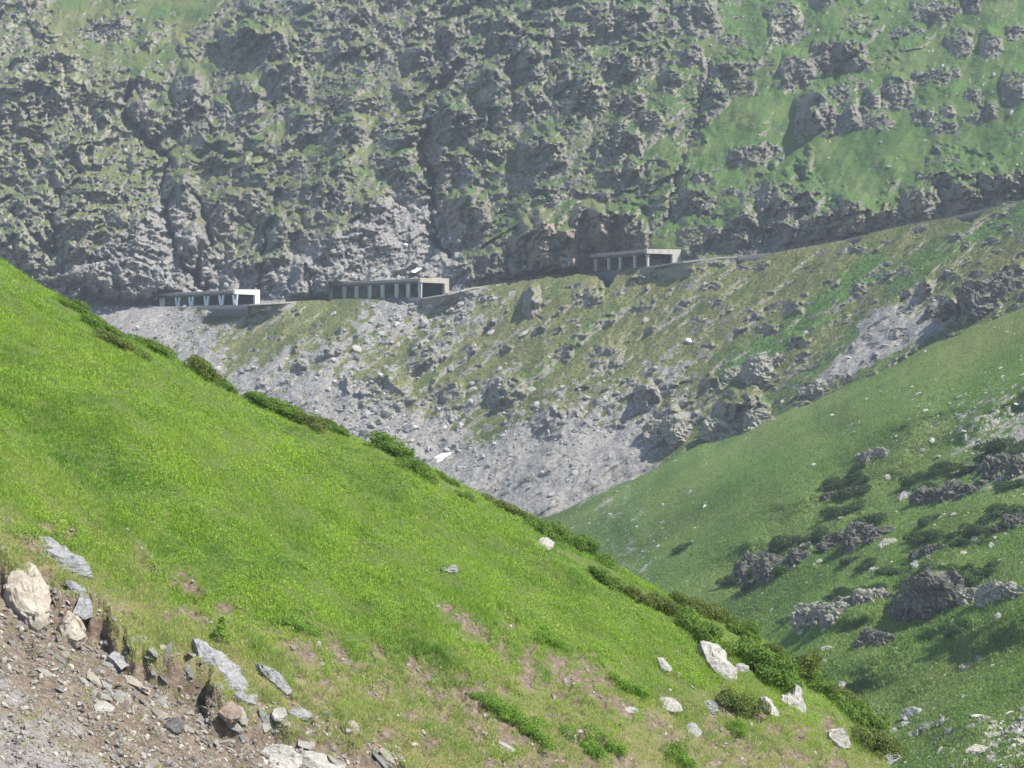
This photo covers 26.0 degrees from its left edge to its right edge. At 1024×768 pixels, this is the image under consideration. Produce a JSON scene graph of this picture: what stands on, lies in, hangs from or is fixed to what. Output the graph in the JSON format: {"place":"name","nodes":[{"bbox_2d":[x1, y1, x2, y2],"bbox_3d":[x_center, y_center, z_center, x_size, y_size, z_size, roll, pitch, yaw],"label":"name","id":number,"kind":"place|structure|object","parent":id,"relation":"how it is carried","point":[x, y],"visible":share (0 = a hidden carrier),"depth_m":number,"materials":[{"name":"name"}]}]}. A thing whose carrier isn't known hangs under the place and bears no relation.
{"place":"outdoors","nodes":[
{"label":"outdoors","id":0,"kind":"place"},
{"bbox_2d":[0,258,892,767],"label":"foreground slope","id":1,"kind":"structure","parent":0,"point":[140,670],"depth_m":56.51,"materials":[{"name":"plant"}]},
{"bbox_2d":[3,562,50,633],"bbox_3d":[-10.806,4.837,49.473,1.055,1.604,2.094,0,0,-9],"label":"boulder","id":2,"kind":"object","parent":1,"relation":"on","point":[27,598],"visible":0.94,"depth_m":49.16,"materials":[{"name":"beige stone"}]},
{"bbox_2d":[32,536,92,577],"bbox_3d":[-10.555,4.004,51.656,1.625,1.062,0.753,0,0,19],"label":"rock slab","id":3,"kind":"object","parent":1,"relation":"on","point":[74,563],"visible":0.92,"depth_m":51.44,"materials":[{"name":"grey stone"}]},
{"bbox_2d":[57,610,85,649],"bbox_3d":[-9.783,5.471,49.222,0.663,0.888,0.924,0,0,-36],"label":"boulder","id":4,"kind":"object","parent":1,"relation":"on","point":[71,626],"visible":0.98,"depth_m":49.00,"materials":[{"name":"beige stone"}]},
{"bbox_2d":[54,294,92,317],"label":"shrub","id":5,"kind":"object","parent":1,"relation":"on","point":[75,304],"visible":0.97,"depth_m":70.33,"materials":[{"name":"green plant"}]},
{"bbox_2d":[73,586,92,619],"bbox_3d":[-9.619,4.931,49.985,0.430,0.670,0.966,0,0,0],"label":"stone","id":6,"kind":"object","parent":1,"relation":"on","point":[83,608],"visible":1,"depth_m":49.73,"materials":[{"name":"grey stone"}]},
{"bbox_2d":[78,313,144,355],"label":"shrub","id":7,"kind":"object","parent":1,"relation":"on","point":[96,321],"visible":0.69,"depth_m":68.92,"materials":[{"name":"green plant"}]},
{"bbox_2d":[107,651,128,671],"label":"stone","id":8,"kind":"object","parent":1,"relation":"on","point":[117,659],"visible":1,"depth_m":48.86,"materials":[{"name":"grey stone"}]},
{"bbox_2d":[92,327,152,360],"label":"shrub","id":9,"kind":"object","parent":1,"relation":"on","point":[118,340],"visible":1,"depth_m":65.87,"materials":[{"name":"green plant"}]},
{"bbox_2d":[128,333,177,358],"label":"shrub","id":10,"kind":"object","parent":1,"relation":"on","point":[162,349],"visible":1,"depth_m":70.79,"materials":[{"name":"green plant"}]},
{"bbox_2d":[163,717,185,734],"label":"stone","id":11,"kind":"object","parent":1,"relation":"on","point":[174,725],"visible":1,"depth_m":47.08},
{"bbox_2d":[184,354,229,388],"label":"shrub","id":12,"kind":"object","parent":1,"relation":"on","point":[203,368],"visible":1,"depth_m":70.62,"materials":[{"name":"green plant"}]},
{"bbox_2d":[209,616,233,640],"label":"seedling","id":13,"kind":"object","parent":1,"relation":"on","point":[219,629],"visible":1,"depth_m":50.85,"materials":[{"name":"green plant"}]},
{"bbox_2d":[192,638,260,705],"bbox_3d":[-6.407,6.499,49.665,2.083,1.475,0.787,0,0,31],"label":"rock slab","id":14,"kind":"object","parent":1,"relation":"on","point":[230,671],"visible":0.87,"depth_m":49.60,"materials":[{"name":"grey stone"}]},
{"bbox_2d":[217,701,241,722],"bbox_3d":[-6.104,7.113,48.108,0.482,0.427,0.543,0,0,28],"label":"stone","id":15,"kind":"object","parent":1,"relation":"on","point":[230,711],"visible":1,"depth_m":47.99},
{"bbox_2d":[242,390,285,414],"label":"shrub","id":16,"kind":"object","parent":1,"relation":"on","point":[255,397],"visible":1,"depth_m":70.51,"materials":[{"name":"green plant"}]},
{"bbox_2d":[255,663,291,697],"bbox_3d":[-5.378,6.710,50.276,1.005,0.730,0.372,0,0,35],"label":"rock slab","id":17,"kind":"object","parent":1,"relation":"on","point":[272,674],"visible":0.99,"depth_m":50.20,"materials":[{"name":"grey stone"}]},
{"bbox_2d":[252,399,305,423],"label":"shrub","id":18,"kind":"object","parent":1,"relation":"on","point":[289,410],"visible":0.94,"depth_m":70.42,"materials":[{"name":"green plant"}]},
{"bbox_2d":[261,744,301,767],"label":"boulder","id":19,"kind":"object","parent":1,"relation":"on","point":[288,756],"visible":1,"depth_m":48.04,"materials":[{"name":"stone"}]},
{"bbox_2d":[273,612,322,637],"bbox_3d":[-5.120,5.802,53.255,1.386,0.318,0.567,30,5,-16],"label":"bilberry clump","id":20,"kind":"object","parent":1,"relation":"on","point":[290,621],"visible":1,"depth_m":53.15,"materials":[{"name":"green plant"}]},
{"bbox_2d":[291,411,331,433],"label":"shrub","id":21,"kind":"object","parent":1,"relation":"on","point":[316,422],"visible":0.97,"depth_m":70.16,"materials":[{"name":"green plant"}]},
{"bbox_2d":[300,750,345,767],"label":"rock slab","id":22,"kind":"object","parent":1,"relation":"on","point":[312,759],"visible":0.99,"depth_m":48.52,"materials":[{"name":"stone"}]},
{"bbox_2d":[308,413,350,436],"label":"shrub","id":23,"kind":"object","parent":1,"relation":"on","point":[335,427],"visible":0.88,"depth_m":71.38,"materials":[{"name":"green plant"}]},
{"bbox_2d":[366,430,415,459],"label":"shrub","id":24,"kind":"object","parent":1,"relation":"on","point":[385,441],"visible":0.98,"depth_m":69.80,"materials":[{"name":"green plant"}]},
{"bbox_2d":[393,455,438,484],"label":"shrub","id":25,"kind":"object","parent":1,"relation":"on","point":[420,467],"visible":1,"depth_m":68.46,"materials":[{"name":"green plant"}]},
{"bbox_2d":[0,522,877,767],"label":"gravel","id":26,"kind":"structure","parent":1,"relation":"on","point":[18,739],"depth_m":47.37,"materials":[{"name":"stone"}]},
{"bbox_2d":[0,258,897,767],"bbox_3d":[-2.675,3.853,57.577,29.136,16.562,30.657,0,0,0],"label":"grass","id":27,"kind":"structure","parent":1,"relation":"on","point":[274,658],"depth_m":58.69,"materials":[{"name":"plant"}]},
{"bbox_2d":[468,691,511,712],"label":"bilberry clump","id":28,"kind":"object","parent":1,"relation":"on","point":[494,701],"visible":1,"depth_m":54.38,"materials":[{"name":"green plant"}]},
{"bbox_2d":[481,493,535,517],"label":"shrub","id":29,"kind":"object","parent":1,"relation":"on","point":[513,509],"visible":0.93,"depth_m":71.64,"materials":[{"name":"green plant"}]},
{"bbox_2d":[482,697,547,732],"bbox_3d":[0.160,8.223,54.569,1.892,0.553,0.987,30,16,-18],"label":"bilberry clump","id":30,"kind":"object","parent":1,"relation":"on","point":[508,716],"visible":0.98,"depth_m":54.38,"materials":[{"name":"green plant"}]},
{"bbox_2d":[517,723,554,751],"bbox_3d":[0.607,8.598,54.164,1.084,0.475,0.937,27,7,2],"label":"bilberry clump","id":31,"kind":"object","parent":1,"relation":"on","point":[547,741],"visible":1,"depth_m":54.11,"materials":[{"name":"green plant"}]},
{"bbox_2d":[523,515,563,541],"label":"shrub","id":32,"kind":"object","parent":1,"relation":"on","point":[542,526],"visible":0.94,"depth_m":70.75,"materials":[{"name":"green plant"}]},
{"bbox_2d":[532,625,573,652],"bbox_3d":[1.091,6.888,60.117,1.571,0.396,0.707,31,3,-33],"label":"bilberry clump","id":33,"kind":"object","parent":1,"relation":"on","point":[557,640],"visible":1,"depth_m":60.01,"materials":[{"name":"green plant"}]},
{"bbox_2d":[549,520,574,545],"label":"shrub","id":34,"kind":"object","parent":1,"relation":"on","point":[564,534],"visible":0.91,"depth_m":71.25,"materials":[{"name":"green plant"}]},
{"bbox_2d":[559,722,611,763],"bbox_3d":[1.951,8.973,55.387,1.690,0.564,1.007,43,30,15],"label":"bilberry clump","id":35,"kind":"object","parent":1,"relation":"on","point":[590,745],"visible":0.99,"depth_m":55.26,"materials":[{"name":"green plant"}]},
{"bbox_2d":[573,534,615,566],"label":"shrub","id":36,"kind":"object","parent":1,"relation":"on","point":[584,542],"visible":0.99,"depth_m":71.06,"materials":[{"name":"green plant"}]},
{"bbox_2d":[587,566,627,591],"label":"shrub","id":37,"kind":"object","parent":1,"relation":"on","point":[602,573],"visible":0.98,"depth_m":68.59,"materials":[{"name":"green plant"}]},
{"bbox_2d":[598,731,628,757],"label":"bilberry clump","id":38,"kind":"object","parent":1,"relation":"on","point":[621,749],"visible":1,"depth_m":55.78,"materials":[{"name":"green plant"}]},
{"bbox_2d":[607,671,650,698],"bbox_3d":[3.219,8.155,59.896,1.394,0.454,0.896,31,-3,-35],"label":"bilberry clump","id":39,"kind":"object","parent":1,"relation":"on","point":[642,690],"visible":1,"depth_m":59.73,"materials":[{"name":"green plant"}]},
{"bbox_2d":[620,585,656,609],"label":"shrub","id":40,"kind":"object","parent":1,"relation":"on","point":[633,592],"visible":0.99,"depth_m":67.54,"materials":[{"name":"green plant"}]},
{"bbox_2d":[642,593,683,619],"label":"shrub","id":41,"kind":"object","parent":1,"relation":"on","point":[671,607],"visible":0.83,"depth_m":68.40,"materials":[{"name":"green plant"}]},
{"bbox_2d":[657,696,682,713],"bbox_3d":[4.326,8.838,60.938,0.708,0.477,0.613,0,0,0],"label":"stone","id":42,"kind":"object","parent":1,"relation":"on","point":[674,704],"visible":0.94,"depth_m":60.85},
{"bbox_2d":[658,739,695,767],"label":"bilberry clump","id":43,"kind":"object","parent":1,"relation":"on","point":[682,756],"visible":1,"depth_m":57.46,"materials":[{"name":"green plant"}]},
{"bbox_2d":[667,591,709,617],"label":"shrub","id":44,"kind":"object","parent":1,"relation":"on","point":[679,598],"visible":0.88,"depth_m":70.99,"materials":[{"name":"green plant"}]},
{"bbox_2d":[673,605,742,658],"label":"shrub","id":45,"kind":"object","parent":1,"relation":"on","point":[705,631],"visible":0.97,"depth_m":66.49,"materials":[{"name":"green plant"}]},
{"bbox_2d":[687,596,746,625],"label":"shrub","id":46,"kind":"object","parent":1,"relation":"on","point":[716,611],"visible":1,"depth_m":71.21,"materials":[{"name":"green plant"}]},
{"bbox_2d":[697,641,737,679],"bbox_3d":[6.029,8.219,64.704,0.951,1.355,1.540,0,0,-14],"label":"boulder","id":47,"kind":"object","parent":1,"relation":"on","point":[715,657],"visible":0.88,"depth_m":64.47,"materials":[{"name":"stone"}]},
{"bbox_2d":[724,719,746,736],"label":"bilberry clump","id":48,"kind":"object","parent":1,"relation":"on","point":[736,727],"visible":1,"depth_m":61.26,"materials":[{"name":"green plant"}]},
{"bbox_2d":[714,689,771,719],"bbox_3d":[6.542,9.041,62.649,1.504,0.612,1.373,33,24,17],"label":"shrub","id":49,"kind":"object","parent":1,"relation":"on","point":[741,703],"visible":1,"depth_m":62.44,"materials":[{"name":"green plant"}]},
{"bbox_2d":[725,616,762,643],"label":"shrub","id":50,"kind":"object","parent":1,"relation":"on","point":[739,629],"visible":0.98,"depth_m":70.97,"materials":[{"name":"green plant"}]},
{"bbox_2d":[731,635,800,680],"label":"shrub","id":51,"kind":"object","parent":1,"relation":"on","point":[745,643],"visible":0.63,"depth_m":66.76,"materials":[{"name":"green plant"}]},
{"bbox_2d":[744,645,801,692],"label":"shrub","id":52,"kind":"object","parent":1,"relation":"on","point":[787,674],"visible":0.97,"depth_m":65.90,"materials":[{"name":"green plant"}]},
{"bbox_2d":[780,684,805,712],"bbox_3d":[8.127,9.259,64.679,0.818,0.923,1.275,0,0,0],"label":"boulder","id":53,"kind":"object","parent":1,"relation":"on","point":[795,697],"visible":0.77,"depth_m":64.42,"materials":[{"name":"stone"}]},
{"bbox_2d":[792,651,827,683],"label":"shrub","id":54,"kind":"object","parent":1,"relation":"on","point":[807,664],"visible":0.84,"depth_m":70.68,"materials":[{"name":"green plant"}]},
{"bbox_2d":[797,669,835,696],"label":"shrub","id":55,"kind":"object","parent":1,"relation":"on","point":[818,683],"visible":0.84,"depth_m":69.73,"materials":[{"name":"green plant"}]},
{"bbox_2d":[826,727,850,749],"bbox_3d":[9.353,10.196,63.519,0.662,0.710,0.755,0,0,-37],"label":"boulder","id":56,"kind":"object","parent":1,"relation":"on","point":[841,737],"visible":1,"depth_m":63.47,"materials":[{"name":"stone"}]},
{"bbox_2d":[826,684,868,707],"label":"shrub","id":57,"kind":"object","parent":1,"relation":"on","point":[836,688],"visible":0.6,"depth_m":69.10,"materials":[{"name":"green plant"}]},
{"bbox_2d":[823,691,886,730],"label":"shrub","id":58,"kind":"object","parent":1,"relation":"on","point":[854,710],"visible":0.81,"depth_m":67.61,"materials":[{"name":"green plant"}]},
{"bbox_2d":[848,725,906,763],"bbox_3d":[10.608,10.408,64.453,1.955,0.849,1.745,25,-4,22],"label":"shrub","id":59,"kind":"object","parent":1,"relation":"on","point":[881,741],"visible":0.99,"depth_m":64.12,"materials":[{"name":"green plant"}]},
{"bbox_2d":[0,0,1023,517],"bbox_3d":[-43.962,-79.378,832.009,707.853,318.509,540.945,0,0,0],"label":"mountainside","id":60,"kind":"structure","parent":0,"point":[350,104],"depth_m":840.64,"materials":[{"name":"stone"}]},
{"bbox_2d":[200,304,247,316],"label":"retaining wall","id":61,"kind":"structure","parent":60,"relation":"on","point":[229,310],"depth_m":811.00,"materials":[{"name":"concrete"}]},
{"bbox_2d":[1,0,1023,300],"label":"rubble","id":62,"kind":"object","parent":60,"relation":"on","point":[281,276],"visible":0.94,"depth_m":842.97,"materials":[{"name":"stone"}]},
{"bbox_2d":[90,219,1016,515],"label":"scree","id":63,"kind":"structure","parent":60,"relation":"on","point":[450,369],"depth_m":733.33,"materials":[{"name":"stone"}]},
{"bbox_2d":[110,202,1023,476],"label":"flank grass","id":64,"kind":"structure","parent":60,"relation":"on","point":[934,240],"depth_m":723.24,"materials":[{"name":"plant"}]},
{"bbox_2d":[596,269,620,287],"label":"retaining wall","id":65,"kind":"structure","parent":60,"relation":"on","point":[607,278],"depth_m":790.89,"materials":[{"name":"concrete"}]},
{"bbox_2d":[642,413,696,448],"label":"rock outcrop","id":66,"kind":"object","parent":60,"relation":"on","point":[672,429],"visible":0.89,"depth_m":675.71,"materials":[{"name":"stone"}]},
{"bbox_2d":[698,408,774,442],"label":"rock outcrop","id":67,"kind":"object","parent":60,"relation":"on","point":[752,419],"visible":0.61,"depth_m":665.01,"materials":[{"name":"stone"}]},
{"bbox_2d":[719,352,785,386],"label":"rock outcrop","id":68,"kind":"object","parent":60,"relation":"on","point":[756,368],"visible":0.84,"depth_m":681.43,"materials":[{"name":"stone"}]},
{"bbox_2d":[796,381,827,398],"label":"rock outcrop","id":69,"kind":"object","parent":60,"relation":"on","point":[809,391],"visible":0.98,"depth_m":655.20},
{"bbox_2d":[922,302,959,320],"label":"rock outcrop","id":70,"kind":"object","parent":60,"relation":"on","point":[943,312],"visible":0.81,"depth_m":647.37,"materials":[{"name":"stone"}]},
{"bbox_2d":[952,208,987,221],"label":"retaining wall","id":71,"kind":"structure","parent":60,"relation":"on","point":[970,217],"depth_m":698.92,"materials":[{"name":"concrete"}]},
{"bbox_2d":[953,269,1023,322],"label":"rock outcrop","id":72,"kind":"object","parent":60,"relation":"on","point":[975,300],"visible":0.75,"depth_m":635.95,"materials":[{"name":"stone"}]},
{"bbox_2d":[541,308,1023,767],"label":"hillside","id":73,"kind":"structure","parent":0,"point":[998,432],"depth_m":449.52,"materials":[{"name":"plant"}]},
{"bbox_2d":[732,547,811,584],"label":"rock outcrop","id":74,"kind":"object","parent":73,"relation":"on","point":[764,562],"visible":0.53,"depth_m":414.00,"materials":[{"name":"stone"}]},
{"bbox_2d":[767,533,803,551],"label":"dwarf pine","id":75,"kind":"object","parent":73,"relation":"on","point":[779,542],"visible":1,"depth_m":423.65,"materials":[{"name":"green plant"}]},
{"bbox_2d":[565,327,1023,767],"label":"stone litter","id":76,"kind":"object","parent":73,"relation":"on","point":[973,538],"visible":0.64,"depth_m":428.21,"materials":[{"name":"stone"}]},
{"bbox_2d":[797,526,829,545],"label":"dwarf pine","id":77,"kind":"object","parent":73,"relation":"on","point":[820,532],"visible":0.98,"depth_m":419.66,"materials":[{"name":"green plant"}]},
{"bbox_2d":[790,601,851,633],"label":"rock outcrop","id":78,"kind":"object","parent":73,"relation":"on","point":[825,614],"visible":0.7,"depth_m":353.39,"materials":[{"name":"stone"}]},
{"bbox_2d":[815,477,850,491],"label":"dwarf pine","id":79,"kind":"object","parent":73,"relation":"on","point":[828,481],"visible":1,"depth_m":447.80,"materials":[{"name":"green plant"}]},
{"bbox_2d":[817,499,869,519],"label":"dwarf pine","id":80,"kind":"object","parent":73,"relation":"on","point":[839,511],"visible":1,"depth_m":429.41,"materials":[{"name":"green plant"}]},
{"bbox_2d":[815,521,895,554],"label":"rock outcrop","id":81,"kind":"object","parent":73,"relation":"on","point":[853,535],"visible":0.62,"depth_m":398.56,"materials":[{"name":"stone"}]},
{"bbox_2d":[832,587,890,605],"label":"rock outcrop","id":82,"kind":"object","parent":73,"relation":"on","point":[858,596],"visible":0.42,"depth_m":350.21,"materials":[{"name":"stone"}]},
{"bbox_2d":[852,512,887,524],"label":"dwarf pine","id":83,"kind":"object","parent":73,"relation":"on","point":[874,518],"visible":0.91,"depth_m":404.66,"materials":[{"name":"green plant"}]},
{"bbox_2d":[850,627,894,649],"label":"rock outcrop","id":84,"kind":"object","parent":73,"relation":"on","point":[868,634],"visible":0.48,"depth_m":331.69,"materials":[{"name":"stone"}]},
{"bbox_2d":[855,447,889,461],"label":"rock outcrop","id":85,"kind":"object","parent":73,"relation":"on","point":[866,455],"visible":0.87,"depth_m":449.01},
{"bbox_2d":[898,470,926,487],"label":"dwarf pine","id":86,"kind":"object","parent":73,"relation":"on","point":[908,480],"visible":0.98,"depth_m":427.98,"materials":[{"name":"green plant"}]},
{"bbox_2d":[892,562,936,593],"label":"dwarf pine","id":87,"kind":"object","parent":73,"relation":"on","point":[917,572],"visible":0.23,"depth_m":347.83,"materials":[{"name":"green plant"}]},
{"bbox_2d":[886,567,967,624],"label":"rock outcrop","id":88,"kind":"object","parent":73,"relation":"on","point":[927,593],"visible":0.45,"depth_m":331.87,"materials":[{"name":"stone"}]},
{"bbox_2d":[908,542,945,561],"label":"rock outcrop","id":89,"kind":"object","parent":73,"relation":"on","point":[922,552],"visible":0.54,"depth_m":365.39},
{"bbox_2d":[908,528,946,544],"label":"dwarf pine","id":90,"kind":"object","parent":73,"relation":"on","point":[925,536],"visible":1,"depth_m":372.34,"materials":[{"name":"green plant"}]},
{"bbox_2d":[915,461,964,480],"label":"dwarf pine","id":91,"kind":"object","parent":73,"relation":"on","point":[939,468],"visible":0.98,"depth_m":422.74,"materials":[{"name":"green plant"}]},
{"bbox_2d":[908,479,982,504],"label":"rock outcrop","id":92,"kind":"object","parent":73,"relation":"on","point":[958,489],"visible":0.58,"depth_m":398.11,"materials":[{"name":"stone"}]},
{"bbox_2d":[940,617,969,638],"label":"dwarf pine","id":93,"kind":"object","parent":73,"relation":"on","point":[955,627],"visible":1,"depth_m":317.93,"materials":[{"name":"green plant"}]},
{"bbox_2d":[937,564,979,587],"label":"dwarf pine","id":94,"kind":"object","parent":73,"relation":"on","point":[948,568],"visible":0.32,"depth_m":339.04,"materials":[{"name":"green plant"}]},
{"bbox_2d":[957,517,994,537],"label":"dwarf pine","id":95,"kind":"object","parent":73,"relation":"on","point":[967,528],"visible":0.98,"depth_m":361.52,"materials":[{"name":"green plant"}]},
{"bbox_2d":[960,566,997,584],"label":"dwarf pine","id":96,"kind":"object","parent":73,"relation":"on","point":[986,572],"visible":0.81,"depth_m":340.31,"materials":[{"name":"green plant"}]},
{"bbox_2d":[957,579,1023,608],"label":"rock outcrop","id":97,"kind":"object","parent":73,"relation":"on","point":[982,595],"visible":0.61,"depth_m":319.07,"materials":[{"name":"stone"}]},
{"bbox_2d":[972,436,1015,453],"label":"dwarf pine","id":98,"kind":"object","parent":73,"relation":"on","point":[993,446],"visible":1,"depth_m":409.97,"materials":[{"name":"green plant"}]},
{"bbox_2d":[976,502,1023,522],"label":"dwarf pine","id":99,"kind":"object","parent":73,"relation":"on","point":[994,510],"visible":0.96,"depth_m":362.91,"materials":[{"name":"green plant"}]},
{"bbox_2d":[978,454,1023,484],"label":"rock outcrop","id":100,"kind":"object","parent":73,"relation":"on","point":[994,466],"visible":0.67,"depth_m":394.20,"materials":[{"name":"stone"}]},
{"bbox_2d":[984,513,1023,534],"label":"rock outcrop","id":101,"kind":"object","parent":73,"relation":"on","point":[1010,521],"visible":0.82,"depth_m":357.38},
{"bbox_2d":[993,478,1023,493],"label":"dwarf pine","id":102,"kind":"object","parent":73,"relation":"on","point":[1008,485],"visible":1,"depth_m":379.87,"materials":[{"name":"green plant"}]},
{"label":"road","id":103,"kind":"structure","parent":0,"visible":0},
{"bbox_2d":[158,290,259,306],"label":"avalanche gallery","id":104,"kind":"object","parent":103,"relation":"on","point":[230,297],"visible":0.81,"depth_m":825.20,"materials":[{"name":"concrete"}]},
{"bbox_2d":[329,278,448,299],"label":"avalanche gallery","id":105,"kind":"object","parent":103,"relation":"on","point":[428,287],"visible":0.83,"depth_m":810.39,"materials":[{"name":"concrete"}]},
{"bbox_2d":[152,201,1019,307],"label":"road kerb","id":106,"kind":"structure","parent":103,"relation":"on","point":[510,282],"depth_m":789.62,"materials":[{"name":"concrete"}]},
{"bbox_2d":[589,249,680,272],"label":"avalanche gallery","id":107,"kind":"object","parent":103,"relation":"on","point":[672,255],"visible":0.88,"depth_m":780.42,"materials":[{"name":"concrete"}]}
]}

